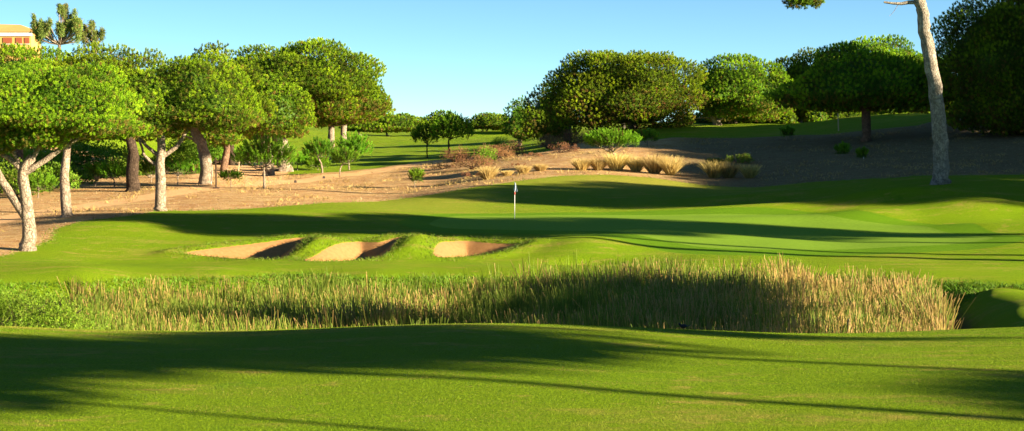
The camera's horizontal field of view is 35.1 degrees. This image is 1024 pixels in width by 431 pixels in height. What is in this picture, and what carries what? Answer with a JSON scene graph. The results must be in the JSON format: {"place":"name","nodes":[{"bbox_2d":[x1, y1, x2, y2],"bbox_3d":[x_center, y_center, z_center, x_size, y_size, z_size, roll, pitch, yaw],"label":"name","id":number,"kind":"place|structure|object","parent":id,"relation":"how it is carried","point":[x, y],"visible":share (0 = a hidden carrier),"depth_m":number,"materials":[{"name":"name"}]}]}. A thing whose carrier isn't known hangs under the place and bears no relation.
{"place":"outdoors","nodes":[
{"label":"outdoors","id":0,"kind":"place"},
{"bbox_2d":[0,158,461,223],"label":"dirt path","id":1,"kind":"structure","parent":0,"point":[246,169],"depth_m":133.78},
{"bbox_2d":[165,157,191,183],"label":"undergrowth pine","id":2,"kind":"object","parent":1,"relation":"on","point":[177,166],"visible":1,"depth_m":131.79,"materials":[{"name":"green plant"}]},
{"bbox_2d":[186,130,245,177],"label":"pine tree","id":3,"kind":"object","parent":1,"relation":"on","point":[226,140],"visible":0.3,"depth_m":140.96,"materials":[{"name":"green plant"}]},
{"bbox_2d":[213,158,221,188],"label":"signpost","id":4,"kind":"object","parent":1,"relation":"on","point":[216,161],"visible":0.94,"depth_m":125.22,"materials":[{"name":"brown wood"}]},
{"bbox_2d":[165,39,277,184],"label":"pine tree","id":5,"kind":"object","parent":1,"relation":"on","point":[200,141],"visible":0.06,"depth_m":131.68,"materials":[{"name":"green plant"}]},
{"bbox_2d":[218,169,243,186],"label":"young pine","id":6,"kind":"object","parent":1,"relation":"on","point":[232,174],"visible":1,"depth_m":127.83,"materials":[{"name":"green plant"}]},
{"bbox_2d":[228,134,252,165],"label":"pine tree","id":7,"kind":"object","parent":1,"relation":"on","point":[231,162],"visible":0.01,"depth_m":189.61,"materials":[{"name":"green plant"}]},
{"bbox_2d":[230,146,259,167],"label":"undergrowth pine","id":8,"kind":"object","parent":1,"relation":"on","point":[233,157],"visible":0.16,"depth_m":169.72,"materials":[{"name":"green plant"}]},
{"bbox_2d":[238,72,318,175],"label":"pine tree","id":9,"kind":"object","parent":1,"relation":"on","point":[287,119],"visible":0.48,"depth_m":145.89,"materials":[{"name":"green plant"}]},
{"bbox_2d":[226,36,395,171],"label":"pine tree","id":10,"kind":"object","parent":1,"relation":"on","point":[341,89],"visible":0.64,"depth_m":151.36,"materials":[{"name":"green plant"}]},
{"bbox_2d":[330,145,359,175],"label":"young pine","id":11,"kind":"object","parent":1,"relation":"on","point":[343,158],"visible":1,"depth_m":144.56,"materials":[{"name":"green plant"}]},
{"bbox_2d":[160,232,547,262],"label":"rough grass","id":12,"kind":"structure","parent":0,"point":[347,236],"depth_m":81.68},
{"bbox_2d":[56,122,748,163],"bbox_3d":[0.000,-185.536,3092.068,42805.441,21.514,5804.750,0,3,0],"label":"distant fairway","id":13,"kind":"structure","parent":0,"point":[399,145],"depth_m":276.62,"materials":[{"name":"plant"}]},
{"bbox_2d":[0,24,40,60],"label":"house","id":14,"kind":"structure","parent":13,"relation":"on","point":[14,34],"depth_m":283.69,"materials":[{"name":"paint"}]},
{"bbox_2d":[29,2,86,51],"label":"hilltop tree","id":15,"kind":"object","parent":13,"relation":"on","point":[70,26],"visible":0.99,"depth_m":247.97,"materials":[{"name":"plant"}]},
{"bbox_2d":[82,19,106,52],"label":"hilltop tree","id":16,"kind":"object","parent":13,"relation":"on","point":[93,34],"visible":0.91,"depth_m":250.45,"materials":[{"name":"plant"}]},
{"bbox_2d":[166,138,215,162],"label":"bush","id":17,"kind":"object","parent":13,"relation":"on","point":[183,147],"visible":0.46,"depth_m":198.91,"materials":[{"name":"green plant"}]},
{"bbox_2d":[327,124,354,159],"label":"pine tree","id":18,"kind":"object","parent":13,"relation":"on","point":[331,135],"visible":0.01,"depth_m":199.43,"materials":[{"name":"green plant"}]},
{"bbox_2d":[332,122,365,141],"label":"pine tree","id":19,"kind":"object","parent":13,"relation":"on","point":[343,130],"visible":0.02,"depth_m":199.44,"materials":[{"name":"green plant"}]},
{"bbox_2d":[347,112,430,136],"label":"pine tree","id":20,"kind":"object","parent":13,"relation":"on","point":[406,122],"visible":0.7,"depth_m":393.87,"materials":[{"name":"green plant"}]},
{"bbox_2d":[420,109,463,126],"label":"pine tree","id":21,"kind":"object","parent":13,"relation":"on","point":[437,114],"visible":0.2,"depth_m":428.25,"materials":[{"name":"green plant"}]},
{"bbox_2d":[462,112,506,130],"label":"pine tree","id":22,"kind":"object","parent":13,"relation":"on","point":[486,121],"visible":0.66,"depth_m":406.13,"materials":[{"name":"green plant"}]},
{"bbox_2d":[500,94,534,145],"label":"pine tree","id":23,"kind":"object","parent":13,"relation":"on","point":[514,125],"visible":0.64,"depth_m":213.80,"materials":[{"name":"green plant"}]},
{"bbox_2d":[519,79,581,146],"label":"pine tree","id":24,"kind":"object","parent":13,"relation":"on","point":[538,120],"visible":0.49,"depth_m":193.98,"materials":[{"name":"green plant"}]},
{"bbox_2d":[673,112,723,123],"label":"pine tree","id":25,"kind":"object","parent":13,"relation":"on","point":[700,120],"visible":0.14,"depth_m":209.54,"materials":[{"name":"green plant"}]},
{"bbox_2d":[701,108,779,123],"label":"pine tree","id":26,"kind":"object","parent":13,"relation":"on","point":[743,119],"visible":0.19,"depth_m":198.35,"materials":[{"name":"green plant"}]},
{"bbox_2d":[688,52,795,125],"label":"pine tree","id":27,"kind":"object","parent":13,"relation":"on","point":[738,86],"visible":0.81,"depth_m":185.01,"materials":[{"name":"green plant"}]},
{"bbox_2d":[725,119,778,123],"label":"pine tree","id":28,"kind":"object","parent":13,"relation":"on","point":[767,121],"visible":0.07,"depth_m":211.10,"materials":[{"name":"green plant"}]},
{"bbox_2d":[767,47,853,122],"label":"pine tree","id":29,"kind":"object","parent":13,"relation":"on","point":[796,65],"visible":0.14,"depth_m":209.57,"materials":[{"name":"green plant"}]},
{"bbox_2d":[843,112,860,116],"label":"pine tree","id":30,"kind":"object","parent":13,"relation":"on","point":[851,114],"visible":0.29,"depth_m":195.23,"materials":[{"name":"green plant"}]},
{"bbox_2d":[805,34,942,82],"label":"pine tree","id":31,"kind":"object","parent":13,"relation":"on","point":[886,44],"visible":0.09,"depth_m":203.11,"materials":[{"name":"green plant"}]},
{"bbox_2d":[0,294,969,328],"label":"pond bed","id":32,"kind":"object","parent":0,"point":[958,316],"depth_m":61.21,"materials":[{"name":"soil"}]},
{"bbox_2d":[62,306,114,329],"bbox_3d":[-12.607,4.006,47.358,2.817,2.982,2.707,0,3,0],"label":"bush","id":33,"kind":"object","parent":32,"relation":"on","point":[93,317],"visible":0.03,"depth_m":47.30,"materials":[{"name":"green plant"}]},
{"bbox_2d":[40,249,975,332],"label":"reeds","id":34,"kind":"object","parent":32,"relation":"on","point":[791,301],"visible":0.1,"depth_m":57.90,"materials":[{"name":"plant"}]},
{"bbox_2d":[0,0,1000,121],"label":"sky","id":35,"kind":"structure","parent":0,"point":[466,57],"materials":[{"name":"blue"}]},
{"bbox_2d":[0,111,1023,430],"bbox_3d":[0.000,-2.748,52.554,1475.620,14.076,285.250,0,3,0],"label":"fairway","id":36,"kind":"structure","parent":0,"point":[136,247],"depth_m":22.30,"materials":[{"name":"plant"}]},
{"bbox_2d":[0,283,101,329],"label":"bush","id":37,"kind":"object","parent":36,"relation":"on","point":[32,318],"visible":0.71,"depth_m":45.89,"materials":[{"name":"green plant"}]},
{"bbox_2d":[188,236,305,258],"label":"sand bunker","id":38,"kind":"object","parent":36,"relation":"on","point":[280,248],"visible":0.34,"depth_m":83.13},
{"bbox_2d":[290,151,310,169],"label":"young pine","id":39,"kind":"object","parent":36,"relation":"on","point":[301,159],"visible":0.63,"depth_m":157.74,"materials":[{"name":"green plant"}]},
{"bbox_2d":[305,155,331,169],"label":"young pine","id":40,"kind":"object","parent":36,"relation":"on","point":[312,162],"visible":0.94,"depth_m":157.47,"materials":[{"name":"green plant"}]},
{"bbox_2d":[305,237,401,260],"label":"sand bunker","id":41,"kind":"object","parent":36,"relation":"on","point":[350,250],"visible":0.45,"depth_m":81.85},
{"bbox_2d":[336,130,373,169],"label":"young pine","id":42,"kind":"object","parent":36,"relation":"on","point":[355,141],"visible":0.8,"depth_m":159.31,"materials":[{"name":"green plant"}]},
{"bbox_2d":[410,120,439,157],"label":"young pine","id":43,"kind":"object","parent":36,"relation":"on","point":[415,135],"visible":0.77,"depth_m":184.43,"materials":[{"name":"green plant"}]},
{"bbox_2d":[429,111,474,157],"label":"young pine","id":44,"kind":"object","parent":36,"relation":"on","point":[448,128],"visible":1,"depth_m":179.13,"materials":[{"name":"green plant"}]},
{"bbox_2d":[434,240,520,256],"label":"sand bunker","id":45,"kind":"object","parent":36,"relation":"on","point":[454,248],"visible":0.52,"depth_m":84.26},
{"bbox_2d":[0,268,1023,311],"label":"bank grass","id":46,"kind":"structure","parent":36,"relation":"on","point":[967,297],"depth_m":68.09,"materials":[{"name":"plant"}]},
{"bbox_2d":[533,134,565,148],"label":"dry shrub","id":47,"kind":"object","parent":36,"relation":"on","point":[553,141],"visible":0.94,"depth_m":164.52,"materials":[{"name":"plant"}]},
{"bbox_2d":[540,49,709,131],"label":"pine tree","id":48,"kind":"object","parent":36,"relation":"on","point":[607,89],"visible":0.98,"depth_m":173.59,"materials":[{"name":"green plant"}]},
{"bbox_2d":[429,214,992,249],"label":"putting green","id":49,"kind":"object","parent":36,"relation":"on","point":[782,232],"visible":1,"depth_m":91.49,"materials":[{"name":"plant"}]},
{"bbox_2d":[778,112,797,123],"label":"pine tree","id":50,"kind":"object","parent":36,"relation":"on","point":[788,119],"visible":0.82,"depth_m":189.27,"materials":[{"name":"green plant"}]},
{"bbox_2d":[805,110,830,121],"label":"pine tree","id":51,"kind":"object","parent":36,"relation":"on","point":[815,116],"visible":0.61,"depth_m":184.16,"materials":[{"name":"green plant"}]},
{"bbox_2d":[825,111,845,119],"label":"pine tree","id":52,"kind":"object","parent":36,"relation":"on","point":[832,115],"visible":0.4,"depth_m":189.08,"materials":[{"name":"green plant"}]},
{"bbox_2d":[781,0,951,184],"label":"pine tree","id":53,"kind":"object","parent":36,"relation":"on","point":[941,169],"visible":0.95,"depth_m":104.38,"materials":[{"name":"grey plant"}]},
{"bbox_2d":[0,118,1023,256],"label":"bare ground","id":54,"kind":"structure","parent":0,"point":[916,133],"depth_m":129.69,"materials":[{"name":"soil"}]},
{"bbox_2d":[0,158,48,194],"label":"bush","id":55,"kind":"object","parent":54,"relation":"on","point":[6,172],"visible":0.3,"depth_m":121.53,"materials":[{"name":"green plant"}]},
{"bbox_2d":[0,42,74,173],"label":"pine tree","id":56,"kind":"object","parent":54,"relation":"on","point":[29,54],"visible":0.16,"depth_m":135.95,"materials":[{"name":"green plant"}]},
{"bbox_2d":[0,144,76,172],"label":"bush","id":57,"kind":"object","parent":54,"relation":"on","point":[42,153],"visible":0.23,"depth_m":158.73,"materials":[{"name":"green plant"}]},
{"bbox_2d":[28,171,59,197],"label":"undergrowth pine","id":58,"kind":"object","parent":54,"relation":"on","point":[45,180],"visible":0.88,"depth_m":117.82,"materials":[{"name":"green plant"}]},
{"bbox_2d":[32,160,82,189],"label":"bush","id":59,"kind":"object","parent":54,"relation":"on","point":[56,171],"visible":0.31,"depth_m":125.51,"materials":[{"name":"green plant"}]},
{"bbox_2d":[0,60,154,250],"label":"pine tree","id":60,"kind":"object","parent":54,"relation":"on","point":[40,106],"visible":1,"depth_m":77.74,"materials":[{"name":"green plant"}]},
{"bbox_2d":[70,162,101,184],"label":"bush","id":61,"kind":"object","parent":54,"relation":"on","point":[83,173],"visible":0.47,"depth_m":133.62,"materials":[{"name":"green plant"}]},
{"bbox_2d":[82,161,108,185],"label":"undergrowth pine","id":62,"kind":"object","parent":54,"relation":"on","point":[89,167],"visible":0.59,"depth_m":129.66,"materials":[{"name":"green plant"}]},
{"bbox_2d":[55,138,143,168],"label":"bush","id":63,"kind":"object","parent":54,"relation":"on","point":[97,154],"visible":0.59,"depth_m":163.89,"materials":[{"name":"green plant"}]},
{"bbox_2d":[53,63,145,217],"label":"pine tree","id":64,"kind":"object","parent":54,"relation":"on","point":[65,202],"visible":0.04,"depth_m":96.80,"materials":[{"name":"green plant"}]},
{"bbox_2d":[35,41,171,191],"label":"pine tree","id":65,"kind":"object","parent":54,"relation":"on","point":[132,165],"visible":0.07,"depth_m":121.50,"materials":[{"name":"green plant"}]},
{"bbox_2d":[95,159,125,186],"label":"undergrowth pine","id":66,"kind":"object","parent":54,"relation":"on","point":[115,170],"visible":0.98,"depth_m":127.57,"materials":[{"name":"green plant"}]},
{"bbox_2d":[106,153,149,176],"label":"bush","id":67,"kind":"object","parent":54,"relation":"on","point":[122,160],"visible":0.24,"depth_m":149.24,"materials":[{"name":"green plant"}]},
{"bbox_2d":[139,157,155,182],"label":"undergrowth pine","id":68,"kind":"object","parent":54,"relation":"on","point":[146,166],"visible":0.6,"depth_m":135.62,"materials":[{"name":"green plant"}]},
{"bbox_2d":[107,130,189,141],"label":"pine tree","id":69,"kind":"object","parent":54,"relation":"on","point":[177,136],"visible":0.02,"depth_m":173.51,"materials":[{"name":"green plant"}]},
{"bbox_2d":[142,152,184,172],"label":"bush","id":70,"kind":"object","parent":54,"relation":"on","point":[169,159],"visible":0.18,"depth_m":154.80,"materials":[{"name":"green plant"}]},
{"bbox_2d":[182,156,199,173],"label":"undergrowth pine","id":71,"kind":"object","parent":54,"relation":"on","point":[195,169],"visible":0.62,"depth_m":149.66,"materials":[{"name":"green plant"}]},
{"bbox_2d":[120,53,267,210],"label":"pine tree","id":72,"kind":"object","parent":54,"relation":"on","point":[199,95],"visible":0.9,"depth_m":98.11,"materials":[{"name":"green plant"}]},
{"bbox_2d":[188,143,238,164],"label":"bush","id":73,"kind":"object","parent":54,"relation":"on","point":[218,150],"visible":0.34,"depth_m":194.06,"materials":[{"name":"green plant"}]},
{"bbox_2d":[235,132,298,187],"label":"young pine","id":74,"kind":"object","parent":54,"relation":"on","point":[265,152],"visible":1,"depth_m":125.25,"materials":[{"name":"green plant"}]},
{"bbox_2d":[301,136,337,172],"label":"young pine","id":75,"kind":"object","parent":54,"relation":"on","point":[316,148],"visible":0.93,"depth_m":149.45,"materials":[{"name":"green plant"}]},
{"bbox_2d":[407,168,425,187],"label":"shrub","id":76,"kind":"object","parent":54,"relation":"on","point":[417,174],"visible":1,"depth_m":127.79,"materials":[{"name":"green plant"}]},
{"bbox_2d":[431,163,453,168],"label":"dry shrub","id":77,"kind":"object","parent":54,"relation":"on","point":[444,165],"visible":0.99,"depth_m":147.61,"materials":[{"name":"plant"}]},
{"bbox_2d":[440,145,471,161],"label":"dry shrub","id":78,"kind":"object","parent":54,"relation":"on","point":[456,157],"visible":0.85,"depth_m":159.74,"materials":[{"name":"plant"}]},
{"bbox_2d":[453,153,494,169],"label":"dry shrub","id":79,"kind":"object","parent":54,"relation":"on","point":[476,162],"visible":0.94,"depth_m":141.69,"materials":[{"name":"plant"}]},
{"bbox_2d":[474,147,497,163],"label":"shrub","id":80,"kind":"object","parent":54,"relation":"on","point":[484,152],"visible":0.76,"depth_m":145.63,"materials":[{"name":"green plant"}]},
{"bbox_2d":[474,165,500,179],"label":"grass tussock","id":81,"kind":"object","parent":54,"relation":"on","point":[485,173],"depth_m":126.72,"materials":[{"name":"plant"}]},
{"bbox_2d":[470,143,515,159],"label":"dry shrub","id":82,"kind":"object","parent":54,"relation":"on","point":[500,153],"visible":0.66,"depth_m":151.37,"materials":[{"name":"plant"}]},
{"bbox_2d":[488,136,509,155],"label":"shrub","id":83,"kind":"object","parent":54,"relation":"on","point":[498,141],"visible":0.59,"depth_m":164.68,"materials":[{"name":"green plant"}]},
{"bbox_2d":[501,170,513,175],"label":"grass tussock","id":84,"kind":"object","parent":54,"relation":"on","point":[507,172],"depth_m":127.75,"materials":[{"name":"plant"}]},
{"bbox_2d":[0,133,1023,254],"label":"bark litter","id":85,"kind":"object","parent":54,"relation":"on","point":[499,175],"visible":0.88,"depth_m":127.42,"materials":[{"name":"wood"}]},
{"bbox_2d":[495,140,528,155],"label":"dry shrub","id":86,"kind":"object","parent":54,"relation":"on","point":[515,147],"visible":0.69,"depth_m":157.77,"materials":[{"name":"plant"}]},
{"bbox_2d":[1,121,1023,231],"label":"dry weeds","id":87,"kind":"object","parent":54,"relation":"on","point":[448,182],"visible":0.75,"depth_m":129.22,"materials":[{"name":"plant"}]},
{"bbox_2d":[5,173,1020,256],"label":"edge grass","id":88,"kind":"structure","parent":54,"relation":"on","point":[405,198],"depth_m":108.67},
{"bbox_2d":[514,165,532,173],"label":"grass tussock","id":89,"kind":"object","parent":54,"relation":"on","point":[523,168],"depth_m":128.71,"materials":[{"name":"plant"}]},
{"bbox_2d":[533,163,547,170],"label":"grass tussock","id":90,"kind":"object","parent":54,"relation":"on","point":[539,167],"depth_m":129.71,"materials":[{"name":"plant"}]},
{"bbox_2d":[547,142,579,152],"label":"dry shrub","id":91,"kind":"object","parent":54,"relation":"on","point":[566,146],"visible":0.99,"depth_m":149.82,"materials":[{"name":"plant"}]},
{"bbox_2d":[557,129,585,145],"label":"dry shrub","id":92,"kind":"object","parent":54,"relation":"on","point":[569,136],"visible":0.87,"depth_m":165.63,"materials":[{"name":"plant"}]},
{"bbox_2d":[571,158,593,169],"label":"grass tussock","id":93,"kind":"object","parent":54,"relation":"on","point":[582,164],"depth_m":129.64,"materials":[{"name":"plant"}]},
{"bbox_2d":[586,156,610,169],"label":"grass tussock","id":94,"kind":"object","parent":54,"relation":"on","point":[598,164],"depth_m":129.66,"materials":[{"name":"plant"}]},
{"bbox_2d":[582,127,642,157],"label":"shrub","id":95,"kind":"object","parent":54,"relation":"on","point":[602,137],"visible":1,"depth_m":130.01,"materials":[{"name":"green plant"}]},
{"bbox_2d":[600,151,633,170],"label":"grass tussock","id":96,"kind":"object","parent":54,"relation":"on","point":[619,164],"depth_m":129.55,"materials":[{"name":"plant"}]},
{"bbox_2d":[623,155,648,171],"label":"grass tussock","id":97,"kind":"object","parent":54,"relation":"on","point":[633,165],"depth_m":129.60,"materials":[{"name":"plant"}]},
{"bbox_2d":[636,128,658,145],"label":"shrub","id":98,"kind":"object","parent":54,"relation":"on","point":[646,133],"visible":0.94,"depth_m":154.49,"materials":[{"name":"green plant"}]},
{"bbox_2d":[636,152,672,173],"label":"grass tussock","id":99,"kind":"object","parent":54,"relation":"on","point":[651,166],"depth_m":128.61,"materials":[{"name":"plant"}]},
{"bbox_2d":[655,155,688,175],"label":"grass tussock","id":100,"kind":"object","parent":54,"relation":"on","point":[669,167],"depth_m":127.61,"materials":[{"name":"plant"}]},
{"bbox_2d":[699,159,730,177],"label":"grass tussock","id":101,"kind":"object","parent":54,"relation":"on","point":[711,171],"depth_m":126.61,"materials":[{"name":"plant"}]},
{"bbox_2d":[704,158,726,164],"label":"shrub","id":102,"kind":"object","parent":54,"relation":"on","point":[713,159],"visible":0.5,"depth_m":134.81,"materials":[{"name":"green plant"}]},
{"bbox_2d":[714,162,742,177],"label":"grass tussock","id":103,"kind":"object","parent":54,"relation":"on","point":[729,172],"depth_m":126.62,"materials":[{"name":"plant"}]},
{"bbox_2d":[725,153,754,162],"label":"shrub","id":104,"kind":"object","parent":54,"relation":"on","point":[741,158],"visible":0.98,"depth_m":137.49,"materials":[{"name":"green plant"}]},
{"bbox_2d":[736,164,762,177],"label":"grass tussock","id":105,"kind":"object","parent":54,"relation":"on","point":[749,172],"depth_m":125.67,"materials":[{"name":"plant"}]},
{"bbox_2d":[778,124,795,139],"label":"young pine","id":106,"kind":"object","parent":54,"relation":"on","point":[788,130],"visible":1,"depth_m":157.52,"materials":[{"name":"green plant"}]},
{"bbox_2d":[834,141,851,153],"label":"young pine","id":107,"kind":"object","parent":54,"relation":"on","point":[842,148],"visible":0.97,"depth_m":139.65,"materials":[{"name":"green plant"}]},
{"bbox_2d":[762,40,957,141],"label":"pine tree","id":108,"kind":"object","parent":54,"relation":"on","point":[864,81],"visible":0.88,"depth_m":147.29,"materials":[{"name":"green plant"}]},
{"bbox_2d":[855,146,868,157],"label":"young pine","id":109,"kind":"object","parent":54,"relation":"on","point":[860,152],"visible":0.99,"depth_m":134.69,"materials":[{"name":"green plant"}]},
{"bbox_2d":[920,0,1023,135],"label":"pine tree","id":110,"kind":"object","parent":54,"relation":"on","point":[982,61],"visible":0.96,"depth_m":142.37,"materials":[{"name":"green plant"}]},
{"bbox_2d":[0,323,1023,430],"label":"lawn grass","id":111,"kind":"structure","parent":0,"point":[525,325],"depth_m":18.68,"materials":[{"name":"plant"}]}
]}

